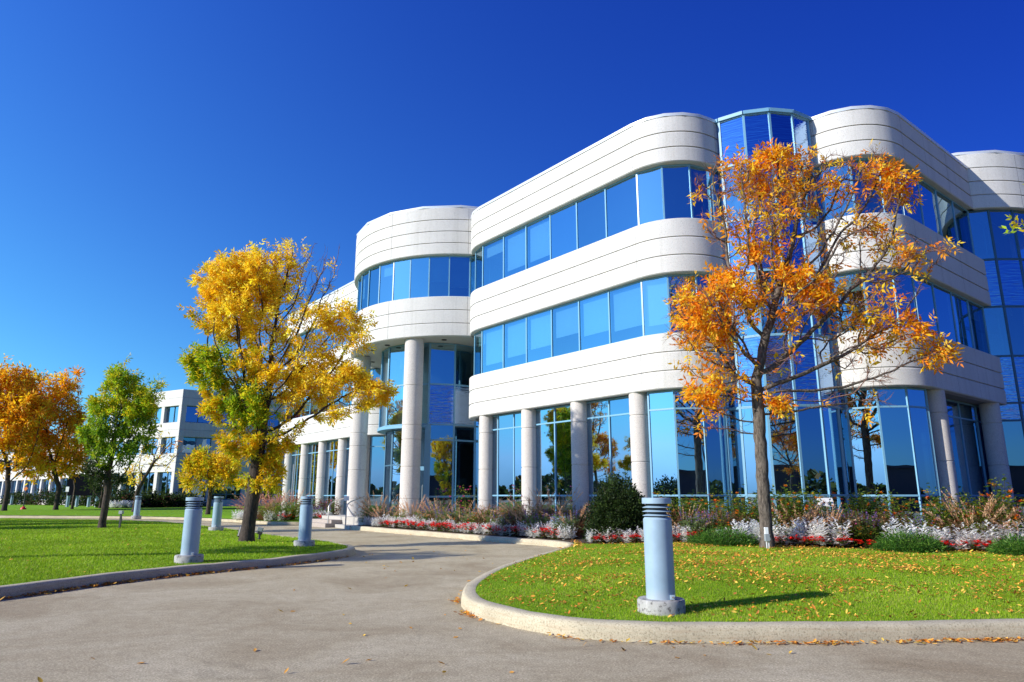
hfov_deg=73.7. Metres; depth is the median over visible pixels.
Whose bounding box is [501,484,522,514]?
tall zinnia
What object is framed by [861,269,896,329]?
window
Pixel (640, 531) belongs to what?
dusty miller
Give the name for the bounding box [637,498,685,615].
bollard
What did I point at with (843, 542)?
red flower
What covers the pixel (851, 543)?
leafy perennial
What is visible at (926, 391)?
ground floor window
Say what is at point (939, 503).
leafy perennial
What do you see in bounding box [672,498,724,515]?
leafy perennial
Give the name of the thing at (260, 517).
fountain grass
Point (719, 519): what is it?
leafy perennial
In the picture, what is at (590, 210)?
window
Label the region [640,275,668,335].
window
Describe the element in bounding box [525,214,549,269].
window
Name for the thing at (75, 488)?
ash tree
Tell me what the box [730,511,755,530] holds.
seedy perennial
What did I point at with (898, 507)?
leafy perennial
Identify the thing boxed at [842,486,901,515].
leafy perennial
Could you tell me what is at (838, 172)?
window
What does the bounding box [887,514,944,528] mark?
salvia
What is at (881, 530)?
salvia
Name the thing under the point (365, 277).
window
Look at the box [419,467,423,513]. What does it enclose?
door
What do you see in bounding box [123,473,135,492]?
window
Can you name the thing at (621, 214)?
window
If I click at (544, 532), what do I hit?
red flower
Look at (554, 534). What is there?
red flower
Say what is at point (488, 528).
red flower
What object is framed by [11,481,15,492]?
window
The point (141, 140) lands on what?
sky
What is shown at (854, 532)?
leafy perennial
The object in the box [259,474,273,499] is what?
window
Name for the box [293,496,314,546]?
bollard
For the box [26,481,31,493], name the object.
window
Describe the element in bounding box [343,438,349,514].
ground floor window
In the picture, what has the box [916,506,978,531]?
leafy bush
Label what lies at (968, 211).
window
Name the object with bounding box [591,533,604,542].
red flower
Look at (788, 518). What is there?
maroon bush
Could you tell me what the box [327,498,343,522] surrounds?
handrail
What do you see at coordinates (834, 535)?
dusty miller
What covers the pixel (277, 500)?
fountain grass
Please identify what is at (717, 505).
leafy perennial
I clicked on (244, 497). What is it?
fountain grass
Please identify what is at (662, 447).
ground floor window
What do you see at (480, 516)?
fountain grass
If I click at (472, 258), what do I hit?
window
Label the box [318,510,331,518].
dusty miller
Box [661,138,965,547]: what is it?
ash tree
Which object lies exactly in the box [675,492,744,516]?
leafy perennial
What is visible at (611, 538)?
dusty miller
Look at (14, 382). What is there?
ash tree
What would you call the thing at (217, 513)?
bollard
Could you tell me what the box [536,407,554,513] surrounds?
ground floor window
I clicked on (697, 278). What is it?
window
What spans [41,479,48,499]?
window
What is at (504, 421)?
ground floor window
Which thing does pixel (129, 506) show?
dusty miller
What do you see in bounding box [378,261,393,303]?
window
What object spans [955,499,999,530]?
leafy perennial
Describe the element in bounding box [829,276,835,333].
window
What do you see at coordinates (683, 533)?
dusty miller
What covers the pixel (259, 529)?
garden spotlight
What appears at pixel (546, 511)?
seedy perennial
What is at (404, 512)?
leafy perennial
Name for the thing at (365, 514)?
fountain grass
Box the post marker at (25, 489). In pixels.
[20,487,27,508]
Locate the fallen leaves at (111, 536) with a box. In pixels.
[0,520,312,573]
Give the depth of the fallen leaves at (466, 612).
7.13 m
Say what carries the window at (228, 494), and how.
in the office building at (181, 420)
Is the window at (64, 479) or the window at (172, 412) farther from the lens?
the window at (64, 479)
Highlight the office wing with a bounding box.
[0,449,88,504]
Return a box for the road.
[0,504,1023,681]
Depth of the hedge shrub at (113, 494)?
75.32 m
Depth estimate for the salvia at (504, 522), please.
23.33 m
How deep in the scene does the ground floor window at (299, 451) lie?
45.48 m
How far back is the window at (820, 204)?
23.26 m
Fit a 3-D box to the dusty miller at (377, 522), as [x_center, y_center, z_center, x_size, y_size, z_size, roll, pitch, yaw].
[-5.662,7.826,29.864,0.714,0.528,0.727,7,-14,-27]
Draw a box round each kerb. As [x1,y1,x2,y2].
[0,515,298,524]
[0,518,354,599]
[350,526,1023,642]
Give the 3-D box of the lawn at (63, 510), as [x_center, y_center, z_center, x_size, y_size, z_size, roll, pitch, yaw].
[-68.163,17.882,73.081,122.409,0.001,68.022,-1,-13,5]
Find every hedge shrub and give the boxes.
[0,489,35,504]
[20,487,53,504]
[43,481,75,504]
[74,491,103,505]
[92,488,131,507]
[111,487,151,507]
[139,486,167,506]
[148,490,178,506]
[163,491,190,506]
[179,492,205,506]
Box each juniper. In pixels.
[683,525,759,546]
[868,527,950,552]
[985,533,1023,555]
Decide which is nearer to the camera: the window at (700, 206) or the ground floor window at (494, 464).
the window at (700, 206)
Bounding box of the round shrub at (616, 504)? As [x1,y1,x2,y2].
[579,468,647,542]
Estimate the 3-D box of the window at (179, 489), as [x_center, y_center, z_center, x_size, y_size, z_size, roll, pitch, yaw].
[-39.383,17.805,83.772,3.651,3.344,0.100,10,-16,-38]
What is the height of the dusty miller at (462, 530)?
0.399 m
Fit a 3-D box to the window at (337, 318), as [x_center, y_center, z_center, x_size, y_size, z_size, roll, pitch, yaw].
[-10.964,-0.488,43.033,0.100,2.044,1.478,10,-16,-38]
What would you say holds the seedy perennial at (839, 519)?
on the flower bed soil
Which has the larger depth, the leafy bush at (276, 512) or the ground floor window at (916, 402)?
the leafy bush at (276, 512)
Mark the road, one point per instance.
(214, 627)
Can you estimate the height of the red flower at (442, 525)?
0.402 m
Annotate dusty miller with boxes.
[109,500,120,507]
[115,500,127,507]
[119,500,132,507]
[231,510,243,518]
[264,510,277,520]
[277,510,291,520]
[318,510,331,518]
[363,517,374,524]
[367,516,375,524]
[375,514,389,525]
[390,517,403,526]
[399,516,414,527]
[406,515,421,527]
[424,518,435,528]
[447,520,461,530]
[451,523,464,531]
[458,522,474,532]
[465,522,479,532]
[473,523,487,532]
[481,523,490,533]
[490,518,508,533]
[497,525,508,534]
[508,524,524,535]
[516,521,533,535]
[523,523,541,537]
[532,521,552,537]
[543,521,556,537]
[555,523,577,539]
[585,529,605,541]
[602,526,620,541]
[616,528,638,542]
[636,526,643,540]
[672,523,679,539]
[675,524,699,541]
[731,519,760,540]
[749,518,789,542]
[777,525,806,544]
[787,517,828,545]
[807,516,851,544]
[880,517,928,538]
[908,525,949,547]
[932,528,976,549]
[952,522,1004,549]
[980,519,1023,542]
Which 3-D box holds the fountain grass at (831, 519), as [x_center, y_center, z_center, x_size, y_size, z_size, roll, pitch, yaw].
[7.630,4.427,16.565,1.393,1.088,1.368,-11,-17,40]
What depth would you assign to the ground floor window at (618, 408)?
23.09 m
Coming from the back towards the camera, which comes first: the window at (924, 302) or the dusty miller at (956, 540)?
the window at (924, 302)
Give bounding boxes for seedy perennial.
[473,503,503,523]
[499,505,534,525]
[530,504,559,519]
[561,505,589,533]
[677,511,702,529]
[702,509,744,532]
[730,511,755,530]
[772,516,794,530]
[795,510,825,545]
[805,509,840,524]
[824,510,862,545]
[841,512,878,545]
[876,509,914,535]
[926,517,966,547]
[977,509,1022,536]
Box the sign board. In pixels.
[66,474,101,506]
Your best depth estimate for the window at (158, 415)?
87.02 m
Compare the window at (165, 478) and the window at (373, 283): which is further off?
the window at (165, 478)
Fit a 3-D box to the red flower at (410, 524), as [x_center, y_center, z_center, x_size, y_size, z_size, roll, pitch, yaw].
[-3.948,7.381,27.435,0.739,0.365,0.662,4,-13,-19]
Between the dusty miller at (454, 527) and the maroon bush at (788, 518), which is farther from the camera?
the dusty miller at (454, 527)
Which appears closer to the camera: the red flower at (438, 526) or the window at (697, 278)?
the window at (697, 278)
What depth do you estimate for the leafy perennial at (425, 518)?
28.05 m
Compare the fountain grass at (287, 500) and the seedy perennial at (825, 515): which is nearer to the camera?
the seedy perennial at (825, 515)
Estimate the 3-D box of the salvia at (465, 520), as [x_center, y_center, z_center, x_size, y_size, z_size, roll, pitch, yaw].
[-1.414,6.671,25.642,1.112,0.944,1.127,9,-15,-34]
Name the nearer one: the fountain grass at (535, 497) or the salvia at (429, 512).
the fountain grass at (535, 497)
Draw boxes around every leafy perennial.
[352,501,382,523]
[359,507,385,516]
[390,509,416,526]
[412,508,428,522]
[453,508,493,524]
[484,508,500,522]
[488,502,529,520]
[521,507,544,536]
[640,486,692,530]
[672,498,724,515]
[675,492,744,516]
[688,488,744,519]
[702,516,737,532]
[715,498,759,524]
[724,484,797,531]
[757,491,798,523]
[770,475,850,521]
[771,495,822,524]
[772,518,795,544]
[782,490,835,522]
[818,483,898,518]
[825,518,885,546]
[826,523,864,546]
[833,501,884,517]
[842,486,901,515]
[865,497,926,535]
[892,519,939,536]
[897,488,970,525]
[907,483,970,530]
[954,474,1023,537]
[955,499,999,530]
[959,485,1023,532]
[959,522,1001,549]
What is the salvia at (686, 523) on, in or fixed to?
on the flower bed soil
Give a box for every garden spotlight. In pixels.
[118,511,123,527]
[257,527,263,539]
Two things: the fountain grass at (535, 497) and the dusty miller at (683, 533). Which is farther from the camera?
the fountain grass at (535, 497)
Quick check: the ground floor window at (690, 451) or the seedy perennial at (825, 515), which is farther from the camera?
the ground floor window at (690, 451)
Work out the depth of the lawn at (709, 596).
9.21 m
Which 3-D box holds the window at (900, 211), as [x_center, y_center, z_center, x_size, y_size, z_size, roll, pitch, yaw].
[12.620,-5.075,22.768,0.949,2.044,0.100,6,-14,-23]
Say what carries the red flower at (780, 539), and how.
on the flower bed soil
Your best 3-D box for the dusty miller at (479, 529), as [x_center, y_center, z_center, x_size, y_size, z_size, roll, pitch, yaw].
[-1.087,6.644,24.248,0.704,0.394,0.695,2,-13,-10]
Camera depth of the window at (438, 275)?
31.91 m
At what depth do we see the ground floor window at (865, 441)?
21.13 m
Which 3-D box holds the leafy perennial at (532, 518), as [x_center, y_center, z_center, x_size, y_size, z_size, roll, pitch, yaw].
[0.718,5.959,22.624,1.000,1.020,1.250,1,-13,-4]
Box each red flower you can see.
[277,513,293,519]
[404,520,418,528]
[418,521,431,529]
[429,522,440,530]
[434,521,451,530]
[444,524,455,531]
[459,522,478,530]
[464,525,482,533]
[482,524,496,533]
[507,526,524,536]
[532,526,556,537]
[546,530,558,538]
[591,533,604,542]
[607,533,623,542]
[624,533,642,542]
[672,533,682,541]
[680,530,702,540]
[774,536,785,545]
[784,534,811,545]
[804,534,830,547]
[829,535,853,546]
[853,539,874,548]
[941,538,962,550]
[958,540,987,550]
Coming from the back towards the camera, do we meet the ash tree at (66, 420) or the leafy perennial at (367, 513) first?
the ash tree at (66, 420)
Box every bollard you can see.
[131,496,141,518]
[174,497,203,563]
[208,496,223,530]
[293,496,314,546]
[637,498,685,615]
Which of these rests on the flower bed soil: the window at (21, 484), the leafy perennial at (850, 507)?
the leafy perennial at (850, 507)
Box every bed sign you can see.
[344,496,348,526]
[817,498,833,511]
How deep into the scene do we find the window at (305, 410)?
45.29 m
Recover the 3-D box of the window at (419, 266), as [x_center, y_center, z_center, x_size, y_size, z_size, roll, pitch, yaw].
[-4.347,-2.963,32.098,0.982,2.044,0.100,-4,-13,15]
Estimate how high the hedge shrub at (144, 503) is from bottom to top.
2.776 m
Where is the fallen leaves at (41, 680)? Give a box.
[37,548,791,681]
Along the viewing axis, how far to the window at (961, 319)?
24.48 m
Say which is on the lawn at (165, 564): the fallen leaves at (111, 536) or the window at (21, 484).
the fallen leaves at (111, 536)
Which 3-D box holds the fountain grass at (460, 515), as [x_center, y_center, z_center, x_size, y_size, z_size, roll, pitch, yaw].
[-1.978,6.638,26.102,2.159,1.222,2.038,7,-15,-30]
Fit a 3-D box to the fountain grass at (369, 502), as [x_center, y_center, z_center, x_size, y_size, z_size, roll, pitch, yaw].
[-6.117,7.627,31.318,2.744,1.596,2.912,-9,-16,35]
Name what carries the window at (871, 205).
in the office building at (519, 341)
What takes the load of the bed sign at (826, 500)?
on the flower bed soil
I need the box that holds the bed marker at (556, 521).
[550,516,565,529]
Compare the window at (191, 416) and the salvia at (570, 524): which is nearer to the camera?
the salvia at (570, 524)
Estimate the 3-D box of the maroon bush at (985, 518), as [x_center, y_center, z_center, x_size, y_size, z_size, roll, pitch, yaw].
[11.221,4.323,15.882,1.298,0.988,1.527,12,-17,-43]
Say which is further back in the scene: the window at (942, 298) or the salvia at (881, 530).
the window at (942, 298)
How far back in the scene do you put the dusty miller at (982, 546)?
14.87 m
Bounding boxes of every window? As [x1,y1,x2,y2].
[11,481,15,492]
[18,480,23,492]
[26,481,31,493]
[33,479,40,495]
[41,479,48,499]
[52,481,56,496]
[62,478,67,496]
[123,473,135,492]
[140,473,153,495]
[144,438,157,454]
[149,408,161,423]
[158,472,171,494]
[163,437,175,453]
[166,406,178,422]
[178,472,206,498]
[182,437,210,453]
[185,406,212,423]
[212,473,242,499]
[222,412,239,424]
[252,412,279,426]
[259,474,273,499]
[285,396,292,418]
[289,447,297,510]
[293,398,301,418]
[295,446,300,511]
[298,333,305,360]
[301,392,309,416]
[305,329,314,357]
[305,443,314,503]
[309,385,318,414]
[312,443,318,504]
[314,326,322,352]
[322,331,331,352]
[323,441,333,509]
[328,393,337,410]
[330,440,337,511]
[332,318,342,348]
[338,384,348,408]
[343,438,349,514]
[357,275,361,311]
[360,270,368,309]
[367,265,379,306]
[368,436,370,492]
[369,436,384,513]
[372,369,380,399]
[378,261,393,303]
[383,431,391,513]
[389,429,401,515]
[392,258,409,300]
[409,256,428,297]
[420,429,424,466]
[428,255,448,296]
[448,255,469,296]
[469,256,474,296]
[474,330,481,374]
[475,246,481,289]
[478,420,479,500]
[481,323,502,372]
[482,236,502,286]
[492,415,496,511]
[497,413,512,515]
[503,225,524,277]
[503,316,525,367]
[513,412,521,510]
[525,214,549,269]
[526,308,550,362]
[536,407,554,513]
[549,201,576,259]
[551,300,578,356]
[554,404,572,520]
[576,188,605,248]
[578,290,608,350]
[586,399,609,513]
[604,173,637,237]
[608,280,642,343]
[608,396,631,492]
[636,165,662,224]
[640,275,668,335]
[647,390,678,519]
[661,164,690,218]
[666,274,695,331]
[673,390,708,514]
[688,164,713,220]
[695,274,719,331]
[701,389,730,512]
[710,169,717,221]
[723,391,747,510]
[816,167,823,221]
[819,159,853,220]
[828,390,856,511]
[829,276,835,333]
[831,271,865,332]
[844,388,888,514]
[848,158,883,213]
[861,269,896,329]
[875,387,920,521]
[877,157,903,214]
[891,270,916,328]
[899,166,922,223]
[905,387,942,520]
[912,273,938,335]
[917,176,940,234]
[925,391,940,501]
[932,282,956,341]
[935,188,957,243]
[946,399,972,512]
[950,291,973,347]
[952,200,973,253]
[958,401,988,514]
[967,211,974,254]
[967,299,988,353]
[975,405,991,509]
[982,306,990,353]
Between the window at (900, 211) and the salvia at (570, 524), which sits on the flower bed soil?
the salvia at (570, 524)
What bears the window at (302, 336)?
in the office building at (519, 341)
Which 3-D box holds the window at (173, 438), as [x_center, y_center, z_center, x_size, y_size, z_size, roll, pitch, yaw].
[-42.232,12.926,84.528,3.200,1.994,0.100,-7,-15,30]
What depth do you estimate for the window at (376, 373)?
38.97 m
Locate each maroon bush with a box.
[294,498,333,514]
[311,496,340,514]
[315,499,341,514]
[666,508,705,533]
[772,508,820,531]
[822,520,867,542]
[837,505,907,528]
[959,508,1020,531]
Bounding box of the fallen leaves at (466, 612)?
[410,534,1023,644]
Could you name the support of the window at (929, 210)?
in the office building at (519, 341)
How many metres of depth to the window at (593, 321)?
24.52 m
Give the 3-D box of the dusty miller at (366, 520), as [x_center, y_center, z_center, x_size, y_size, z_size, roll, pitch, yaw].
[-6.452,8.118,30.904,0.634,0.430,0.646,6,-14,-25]
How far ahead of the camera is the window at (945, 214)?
25.35 m
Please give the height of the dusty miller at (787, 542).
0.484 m
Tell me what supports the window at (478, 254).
in the office building at (519, 341)
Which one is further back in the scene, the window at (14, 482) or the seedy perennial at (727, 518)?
the window at (14, 482)
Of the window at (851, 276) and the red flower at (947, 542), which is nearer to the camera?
the red flower at (947, 542)
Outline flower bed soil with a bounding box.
[356,525,987,551]
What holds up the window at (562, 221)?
in the office building at (519, 341)
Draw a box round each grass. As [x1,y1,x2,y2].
[227,491,277,518]
[239,495,286,520]
[258,492,300,516]
[260,487,316,518]
[344,490,395,520]
[355,501,381,521]
[364,504,396,526]
[390,494,437,519]
[412,496,458,520]
[439,500,479,524]
[462,502,496,528]
[482,500,543,530]
[489,490,568,528]
[511,486,595,530]
[541,502,590,537]
[666,503,711,540]
[754,500,835,543]
[801,501,858,545]
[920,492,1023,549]
[979,505,1023,534]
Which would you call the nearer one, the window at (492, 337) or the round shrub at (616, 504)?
the round shrub at (616, 504)
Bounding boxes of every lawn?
[0,505,298,521]
[0,519,346,585]
[476,543,1023,621]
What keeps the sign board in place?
on the lawn at (63, 510)
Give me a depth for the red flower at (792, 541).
16.16 m
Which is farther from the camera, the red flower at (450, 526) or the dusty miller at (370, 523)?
the dusty miller at (370, 523)
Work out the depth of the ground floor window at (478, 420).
29.89 m
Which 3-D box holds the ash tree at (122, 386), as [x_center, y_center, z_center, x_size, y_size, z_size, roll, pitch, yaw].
[-15.981,4.002,27.900,3.511,7.283,2.450,0,-13,0]
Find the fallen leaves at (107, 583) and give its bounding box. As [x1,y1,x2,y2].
[0,556,348,599]
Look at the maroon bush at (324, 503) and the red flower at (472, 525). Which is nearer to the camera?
the red flower at (472, 525)
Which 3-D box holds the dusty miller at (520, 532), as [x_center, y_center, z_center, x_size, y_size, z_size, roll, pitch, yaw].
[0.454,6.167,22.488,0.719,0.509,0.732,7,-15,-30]
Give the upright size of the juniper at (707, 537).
0.688 m
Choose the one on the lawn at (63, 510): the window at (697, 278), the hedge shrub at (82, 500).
the hedge shrub at (82, 500)
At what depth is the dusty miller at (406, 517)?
28.01 m
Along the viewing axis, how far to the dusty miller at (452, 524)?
25.63 m
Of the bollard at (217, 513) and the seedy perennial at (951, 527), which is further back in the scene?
the bollard at (217, 513)
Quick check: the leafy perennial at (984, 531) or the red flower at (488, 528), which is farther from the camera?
the red flower at (488, 528)
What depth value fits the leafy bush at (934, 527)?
15.76 m
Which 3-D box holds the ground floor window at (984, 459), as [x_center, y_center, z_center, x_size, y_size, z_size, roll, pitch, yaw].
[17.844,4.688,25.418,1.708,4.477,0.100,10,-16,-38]
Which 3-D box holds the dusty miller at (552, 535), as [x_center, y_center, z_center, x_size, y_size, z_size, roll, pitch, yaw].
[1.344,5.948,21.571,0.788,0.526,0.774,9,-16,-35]
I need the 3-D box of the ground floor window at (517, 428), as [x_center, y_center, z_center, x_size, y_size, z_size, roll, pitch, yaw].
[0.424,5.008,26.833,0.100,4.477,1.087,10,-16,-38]
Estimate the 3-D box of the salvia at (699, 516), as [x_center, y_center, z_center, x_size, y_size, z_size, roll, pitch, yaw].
[5.291,5.022,18.855,1.157,0.938,1.141,12,-18,-43]
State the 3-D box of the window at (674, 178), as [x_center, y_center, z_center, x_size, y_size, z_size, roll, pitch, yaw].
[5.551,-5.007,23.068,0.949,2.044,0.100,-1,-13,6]
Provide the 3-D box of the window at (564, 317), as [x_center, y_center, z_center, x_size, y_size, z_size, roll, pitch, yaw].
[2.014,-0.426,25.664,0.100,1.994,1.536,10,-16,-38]
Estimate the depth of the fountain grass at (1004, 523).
14.98 m
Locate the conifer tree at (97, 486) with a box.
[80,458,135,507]
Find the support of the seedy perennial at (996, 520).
on the flower bed soil
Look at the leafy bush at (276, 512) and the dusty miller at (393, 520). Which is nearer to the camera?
the dusty miller at (393, 520)
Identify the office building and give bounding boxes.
[91,389,284,505]
[279,105,1023,528]
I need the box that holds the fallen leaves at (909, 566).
[480,541,1023,620]
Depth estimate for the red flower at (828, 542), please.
15.92 m
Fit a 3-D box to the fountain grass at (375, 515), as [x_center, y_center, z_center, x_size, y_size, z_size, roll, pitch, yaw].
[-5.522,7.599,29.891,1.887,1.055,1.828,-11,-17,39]
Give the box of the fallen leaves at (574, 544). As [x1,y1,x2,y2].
[571,539,586,546]
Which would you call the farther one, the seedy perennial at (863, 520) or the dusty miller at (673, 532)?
the dusty miller at (673, 532)
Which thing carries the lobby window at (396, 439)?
in the office building at (519, 341)
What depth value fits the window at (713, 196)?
23.37 m
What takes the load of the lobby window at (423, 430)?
in the office building at (519, 341)
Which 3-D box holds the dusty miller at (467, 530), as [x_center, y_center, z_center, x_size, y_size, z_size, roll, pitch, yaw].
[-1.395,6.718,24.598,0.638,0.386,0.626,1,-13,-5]
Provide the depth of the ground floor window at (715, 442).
21.27 m
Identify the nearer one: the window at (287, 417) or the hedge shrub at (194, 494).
the window at (287, 417)
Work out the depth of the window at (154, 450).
86.35 m
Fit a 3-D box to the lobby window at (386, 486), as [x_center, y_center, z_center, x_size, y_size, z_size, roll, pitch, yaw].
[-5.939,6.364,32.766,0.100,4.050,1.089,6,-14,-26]
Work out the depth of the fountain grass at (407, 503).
28.78 m
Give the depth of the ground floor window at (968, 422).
24.46 m
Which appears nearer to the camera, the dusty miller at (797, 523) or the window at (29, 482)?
the dusty miller at (797, 523)
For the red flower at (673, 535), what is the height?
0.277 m
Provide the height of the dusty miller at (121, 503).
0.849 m
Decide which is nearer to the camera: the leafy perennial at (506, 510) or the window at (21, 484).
the leafy perennial at (506, 510)
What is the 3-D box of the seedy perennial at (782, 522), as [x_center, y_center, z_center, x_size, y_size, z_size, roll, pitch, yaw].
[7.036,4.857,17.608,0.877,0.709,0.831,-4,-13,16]
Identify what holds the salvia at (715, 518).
on the flower bed soil
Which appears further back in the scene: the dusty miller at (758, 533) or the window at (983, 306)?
the window at (983, 306)
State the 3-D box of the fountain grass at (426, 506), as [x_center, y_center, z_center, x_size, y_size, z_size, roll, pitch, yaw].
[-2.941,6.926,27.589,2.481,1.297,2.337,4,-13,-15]
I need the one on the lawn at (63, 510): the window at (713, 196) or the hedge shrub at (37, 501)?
the hedge shrub at (37, 501)
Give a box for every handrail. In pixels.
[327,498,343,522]
[346,495,368,518]
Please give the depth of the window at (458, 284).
31.90 m
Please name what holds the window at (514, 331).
in the office building at (519, 341)
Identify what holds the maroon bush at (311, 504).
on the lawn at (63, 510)
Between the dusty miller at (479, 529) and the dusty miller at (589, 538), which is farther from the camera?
the dusty miller at (479, 529)
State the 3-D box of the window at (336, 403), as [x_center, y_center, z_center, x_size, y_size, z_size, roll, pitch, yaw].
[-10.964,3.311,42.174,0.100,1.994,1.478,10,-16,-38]
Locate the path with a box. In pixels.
[335,524,355,528]
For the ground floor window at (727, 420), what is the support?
in the office building at (519, 341)
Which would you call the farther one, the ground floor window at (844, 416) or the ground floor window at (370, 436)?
the ground floor window at (370, 436)
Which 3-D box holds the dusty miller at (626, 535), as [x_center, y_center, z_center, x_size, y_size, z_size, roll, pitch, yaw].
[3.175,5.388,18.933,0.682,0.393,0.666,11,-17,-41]
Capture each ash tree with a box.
[0,355,60,510]
[10,366,90,509]
[49,412,89,508]
[74,352,166,527]
[123,425,185,511]
[174,236,399,541]
[174,444,244,513]
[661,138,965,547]
[999,184,1023,234]
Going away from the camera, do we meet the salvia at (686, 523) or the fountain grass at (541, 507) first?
the salvia at (686, 523)
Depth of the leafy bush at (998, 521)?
15.61 m
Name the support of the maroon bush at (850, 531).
on the flower bed soil
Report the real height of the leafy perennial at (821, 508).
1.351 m
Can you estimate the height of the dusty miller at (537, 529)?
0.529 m
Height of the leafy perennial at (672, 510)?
1.483 m
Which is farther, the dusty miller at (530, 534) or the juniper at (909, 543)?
the dusty miller at (530, 534)
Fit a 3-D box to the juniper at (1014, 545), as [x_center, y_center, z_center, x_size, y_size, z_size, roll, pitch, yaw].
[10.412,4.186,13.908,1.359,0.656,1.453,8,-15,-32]
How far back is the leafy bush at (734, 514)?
18.35 m
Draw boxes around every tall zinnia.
[446,486,468,520]
[457,485,480,513]
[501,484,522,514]
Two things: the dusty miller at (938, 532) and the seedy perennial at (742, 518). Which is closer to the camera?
the dusty miller at (938, 532)
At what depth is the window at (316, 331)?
45.47 m
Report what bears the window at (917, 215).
in the office building at (519, 341)
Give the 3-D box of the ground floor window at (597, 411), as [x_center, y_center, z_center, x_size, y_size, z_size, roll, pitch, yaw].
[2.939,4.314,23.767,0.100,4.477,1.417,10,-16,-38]
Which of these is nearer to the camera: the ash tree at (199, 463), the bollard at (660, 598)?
the bollard at (660, 598)
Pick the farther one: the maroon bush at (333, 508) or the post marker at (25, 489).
the post marker at (25, 489)
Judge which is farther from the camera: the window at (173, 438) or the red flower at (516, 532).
the window at (173, 438)
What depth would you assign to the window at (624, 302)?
23.36 m
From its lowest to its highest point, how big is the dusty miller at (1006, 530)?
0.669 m
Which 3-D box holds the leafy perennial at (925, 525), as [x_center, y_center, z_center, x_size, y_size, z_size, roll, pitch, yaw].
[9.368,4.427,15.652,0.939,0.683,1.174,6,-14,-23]
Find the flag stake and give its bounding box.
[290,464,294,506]
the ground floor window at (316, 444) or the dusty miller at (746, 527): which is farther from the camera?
the ground floor window at (316, 444)
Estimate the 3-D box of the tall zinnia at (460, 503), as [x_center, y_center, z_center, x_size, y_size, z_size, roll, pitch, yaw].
[-2.165,6.594,27.094,0.841,1.703,1.082,-2,-13,10]
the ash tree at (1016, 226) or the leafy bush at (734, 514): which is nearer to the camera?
the ash tree at (1016, 226)
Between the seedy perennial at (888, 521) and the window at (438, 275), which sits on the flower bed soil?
the seedy perennial at (888, 521)
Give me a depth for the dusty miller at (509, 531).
22.75 m
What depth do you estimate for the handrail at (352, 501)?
32.74 m
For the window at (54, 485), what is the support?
in the office wing
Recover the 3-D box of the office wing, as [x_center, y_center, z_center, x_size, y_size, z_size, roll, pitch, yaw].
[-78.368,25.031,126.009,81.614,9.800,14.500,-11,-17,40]
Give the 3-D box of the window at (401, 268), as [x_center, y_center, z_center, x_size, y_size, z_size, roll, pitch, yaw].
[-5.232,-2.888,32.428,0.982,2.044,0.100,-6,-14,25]
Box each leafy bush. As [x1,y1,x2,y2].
[257,501,298,521]
[275,500,302,521]
[708,506,758,531]
[809,505,864,522]
[853,524,879,546]
[905,523,956,535]
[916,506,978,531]
[964,512,1023,534]
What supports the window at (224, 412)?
in the office building at (181, 420)
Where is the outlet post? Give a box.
[764,527,770,548]
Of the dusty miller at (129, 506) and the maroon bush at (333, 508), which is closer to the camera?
the maroon bush at (333, 508)
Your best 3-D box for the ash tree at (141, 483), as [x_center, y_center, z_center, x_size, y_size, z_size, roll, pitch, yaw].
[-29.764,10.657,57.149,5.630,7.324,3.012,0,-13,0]
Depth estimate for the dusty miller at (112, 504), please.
73.77 m
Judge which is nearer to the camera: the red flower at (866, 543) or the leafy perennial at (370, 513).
the red flower at (866, 543)
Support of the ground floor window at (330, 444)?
in the office building at (519, 341)
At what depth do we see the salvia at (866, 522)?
16.47 m
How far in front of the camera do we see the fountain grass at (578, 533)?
21.38 m
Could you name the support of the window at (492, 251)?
in the office building at (519, 341)
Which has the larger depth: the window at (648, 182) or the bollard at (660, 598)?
the window at (648, 182)
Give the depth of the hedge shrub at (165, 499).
77.47 m
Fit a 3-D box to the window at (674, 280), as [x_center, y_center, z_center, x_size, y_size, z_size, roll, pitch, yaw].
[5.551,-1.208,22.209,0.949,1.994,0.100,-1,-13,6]
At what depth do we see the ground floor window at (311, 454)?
43.94 m
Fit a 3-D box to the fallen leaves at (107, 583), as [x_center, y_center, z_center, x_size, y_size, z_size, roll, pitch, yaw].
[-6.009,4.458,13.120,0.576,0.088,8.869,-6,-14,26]
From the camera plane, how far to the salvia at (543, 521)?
22.19 m
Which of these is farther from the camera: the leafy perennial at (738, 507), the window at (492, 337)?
the window at (492, 337)
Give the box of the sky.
[0,0,1023,453]
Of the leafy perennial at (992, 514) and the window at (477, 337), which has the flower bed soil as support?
the leafy perennial at (992, 514)
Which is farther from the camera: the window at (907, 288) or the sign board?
the sign board
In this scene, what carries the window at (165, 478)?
in the office building at (181, 420)
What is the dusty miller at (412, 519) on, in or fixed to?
on the flower bed soil
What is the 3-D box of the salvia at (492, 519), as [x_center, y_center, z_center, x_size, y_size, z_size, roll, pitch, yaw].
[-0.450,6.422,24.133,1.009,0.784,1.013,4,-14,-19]
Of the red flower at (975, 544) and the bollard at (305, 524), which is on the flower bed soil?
the red flower at (975, 544)
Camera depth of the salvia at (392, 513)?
30.49 m
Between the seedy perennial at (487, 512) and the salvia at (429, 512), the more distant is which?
the salvia at (429, 512)
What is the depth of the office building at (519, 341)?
24.50 m
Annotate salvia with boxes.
[385,508,398,517]
[418,505,442,521]
[433,505,459,523]
[460,507,484,524]
[484,512,503,533]
[497,512,522,529]
[522,509,553,537]
[536,511,564,525]
[548,510,579,538]
[677,509,714,536]
[685,508,724,525]
[691,510,730,531]
[834,509,885,545]
[858,513,895,538]
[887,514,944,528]

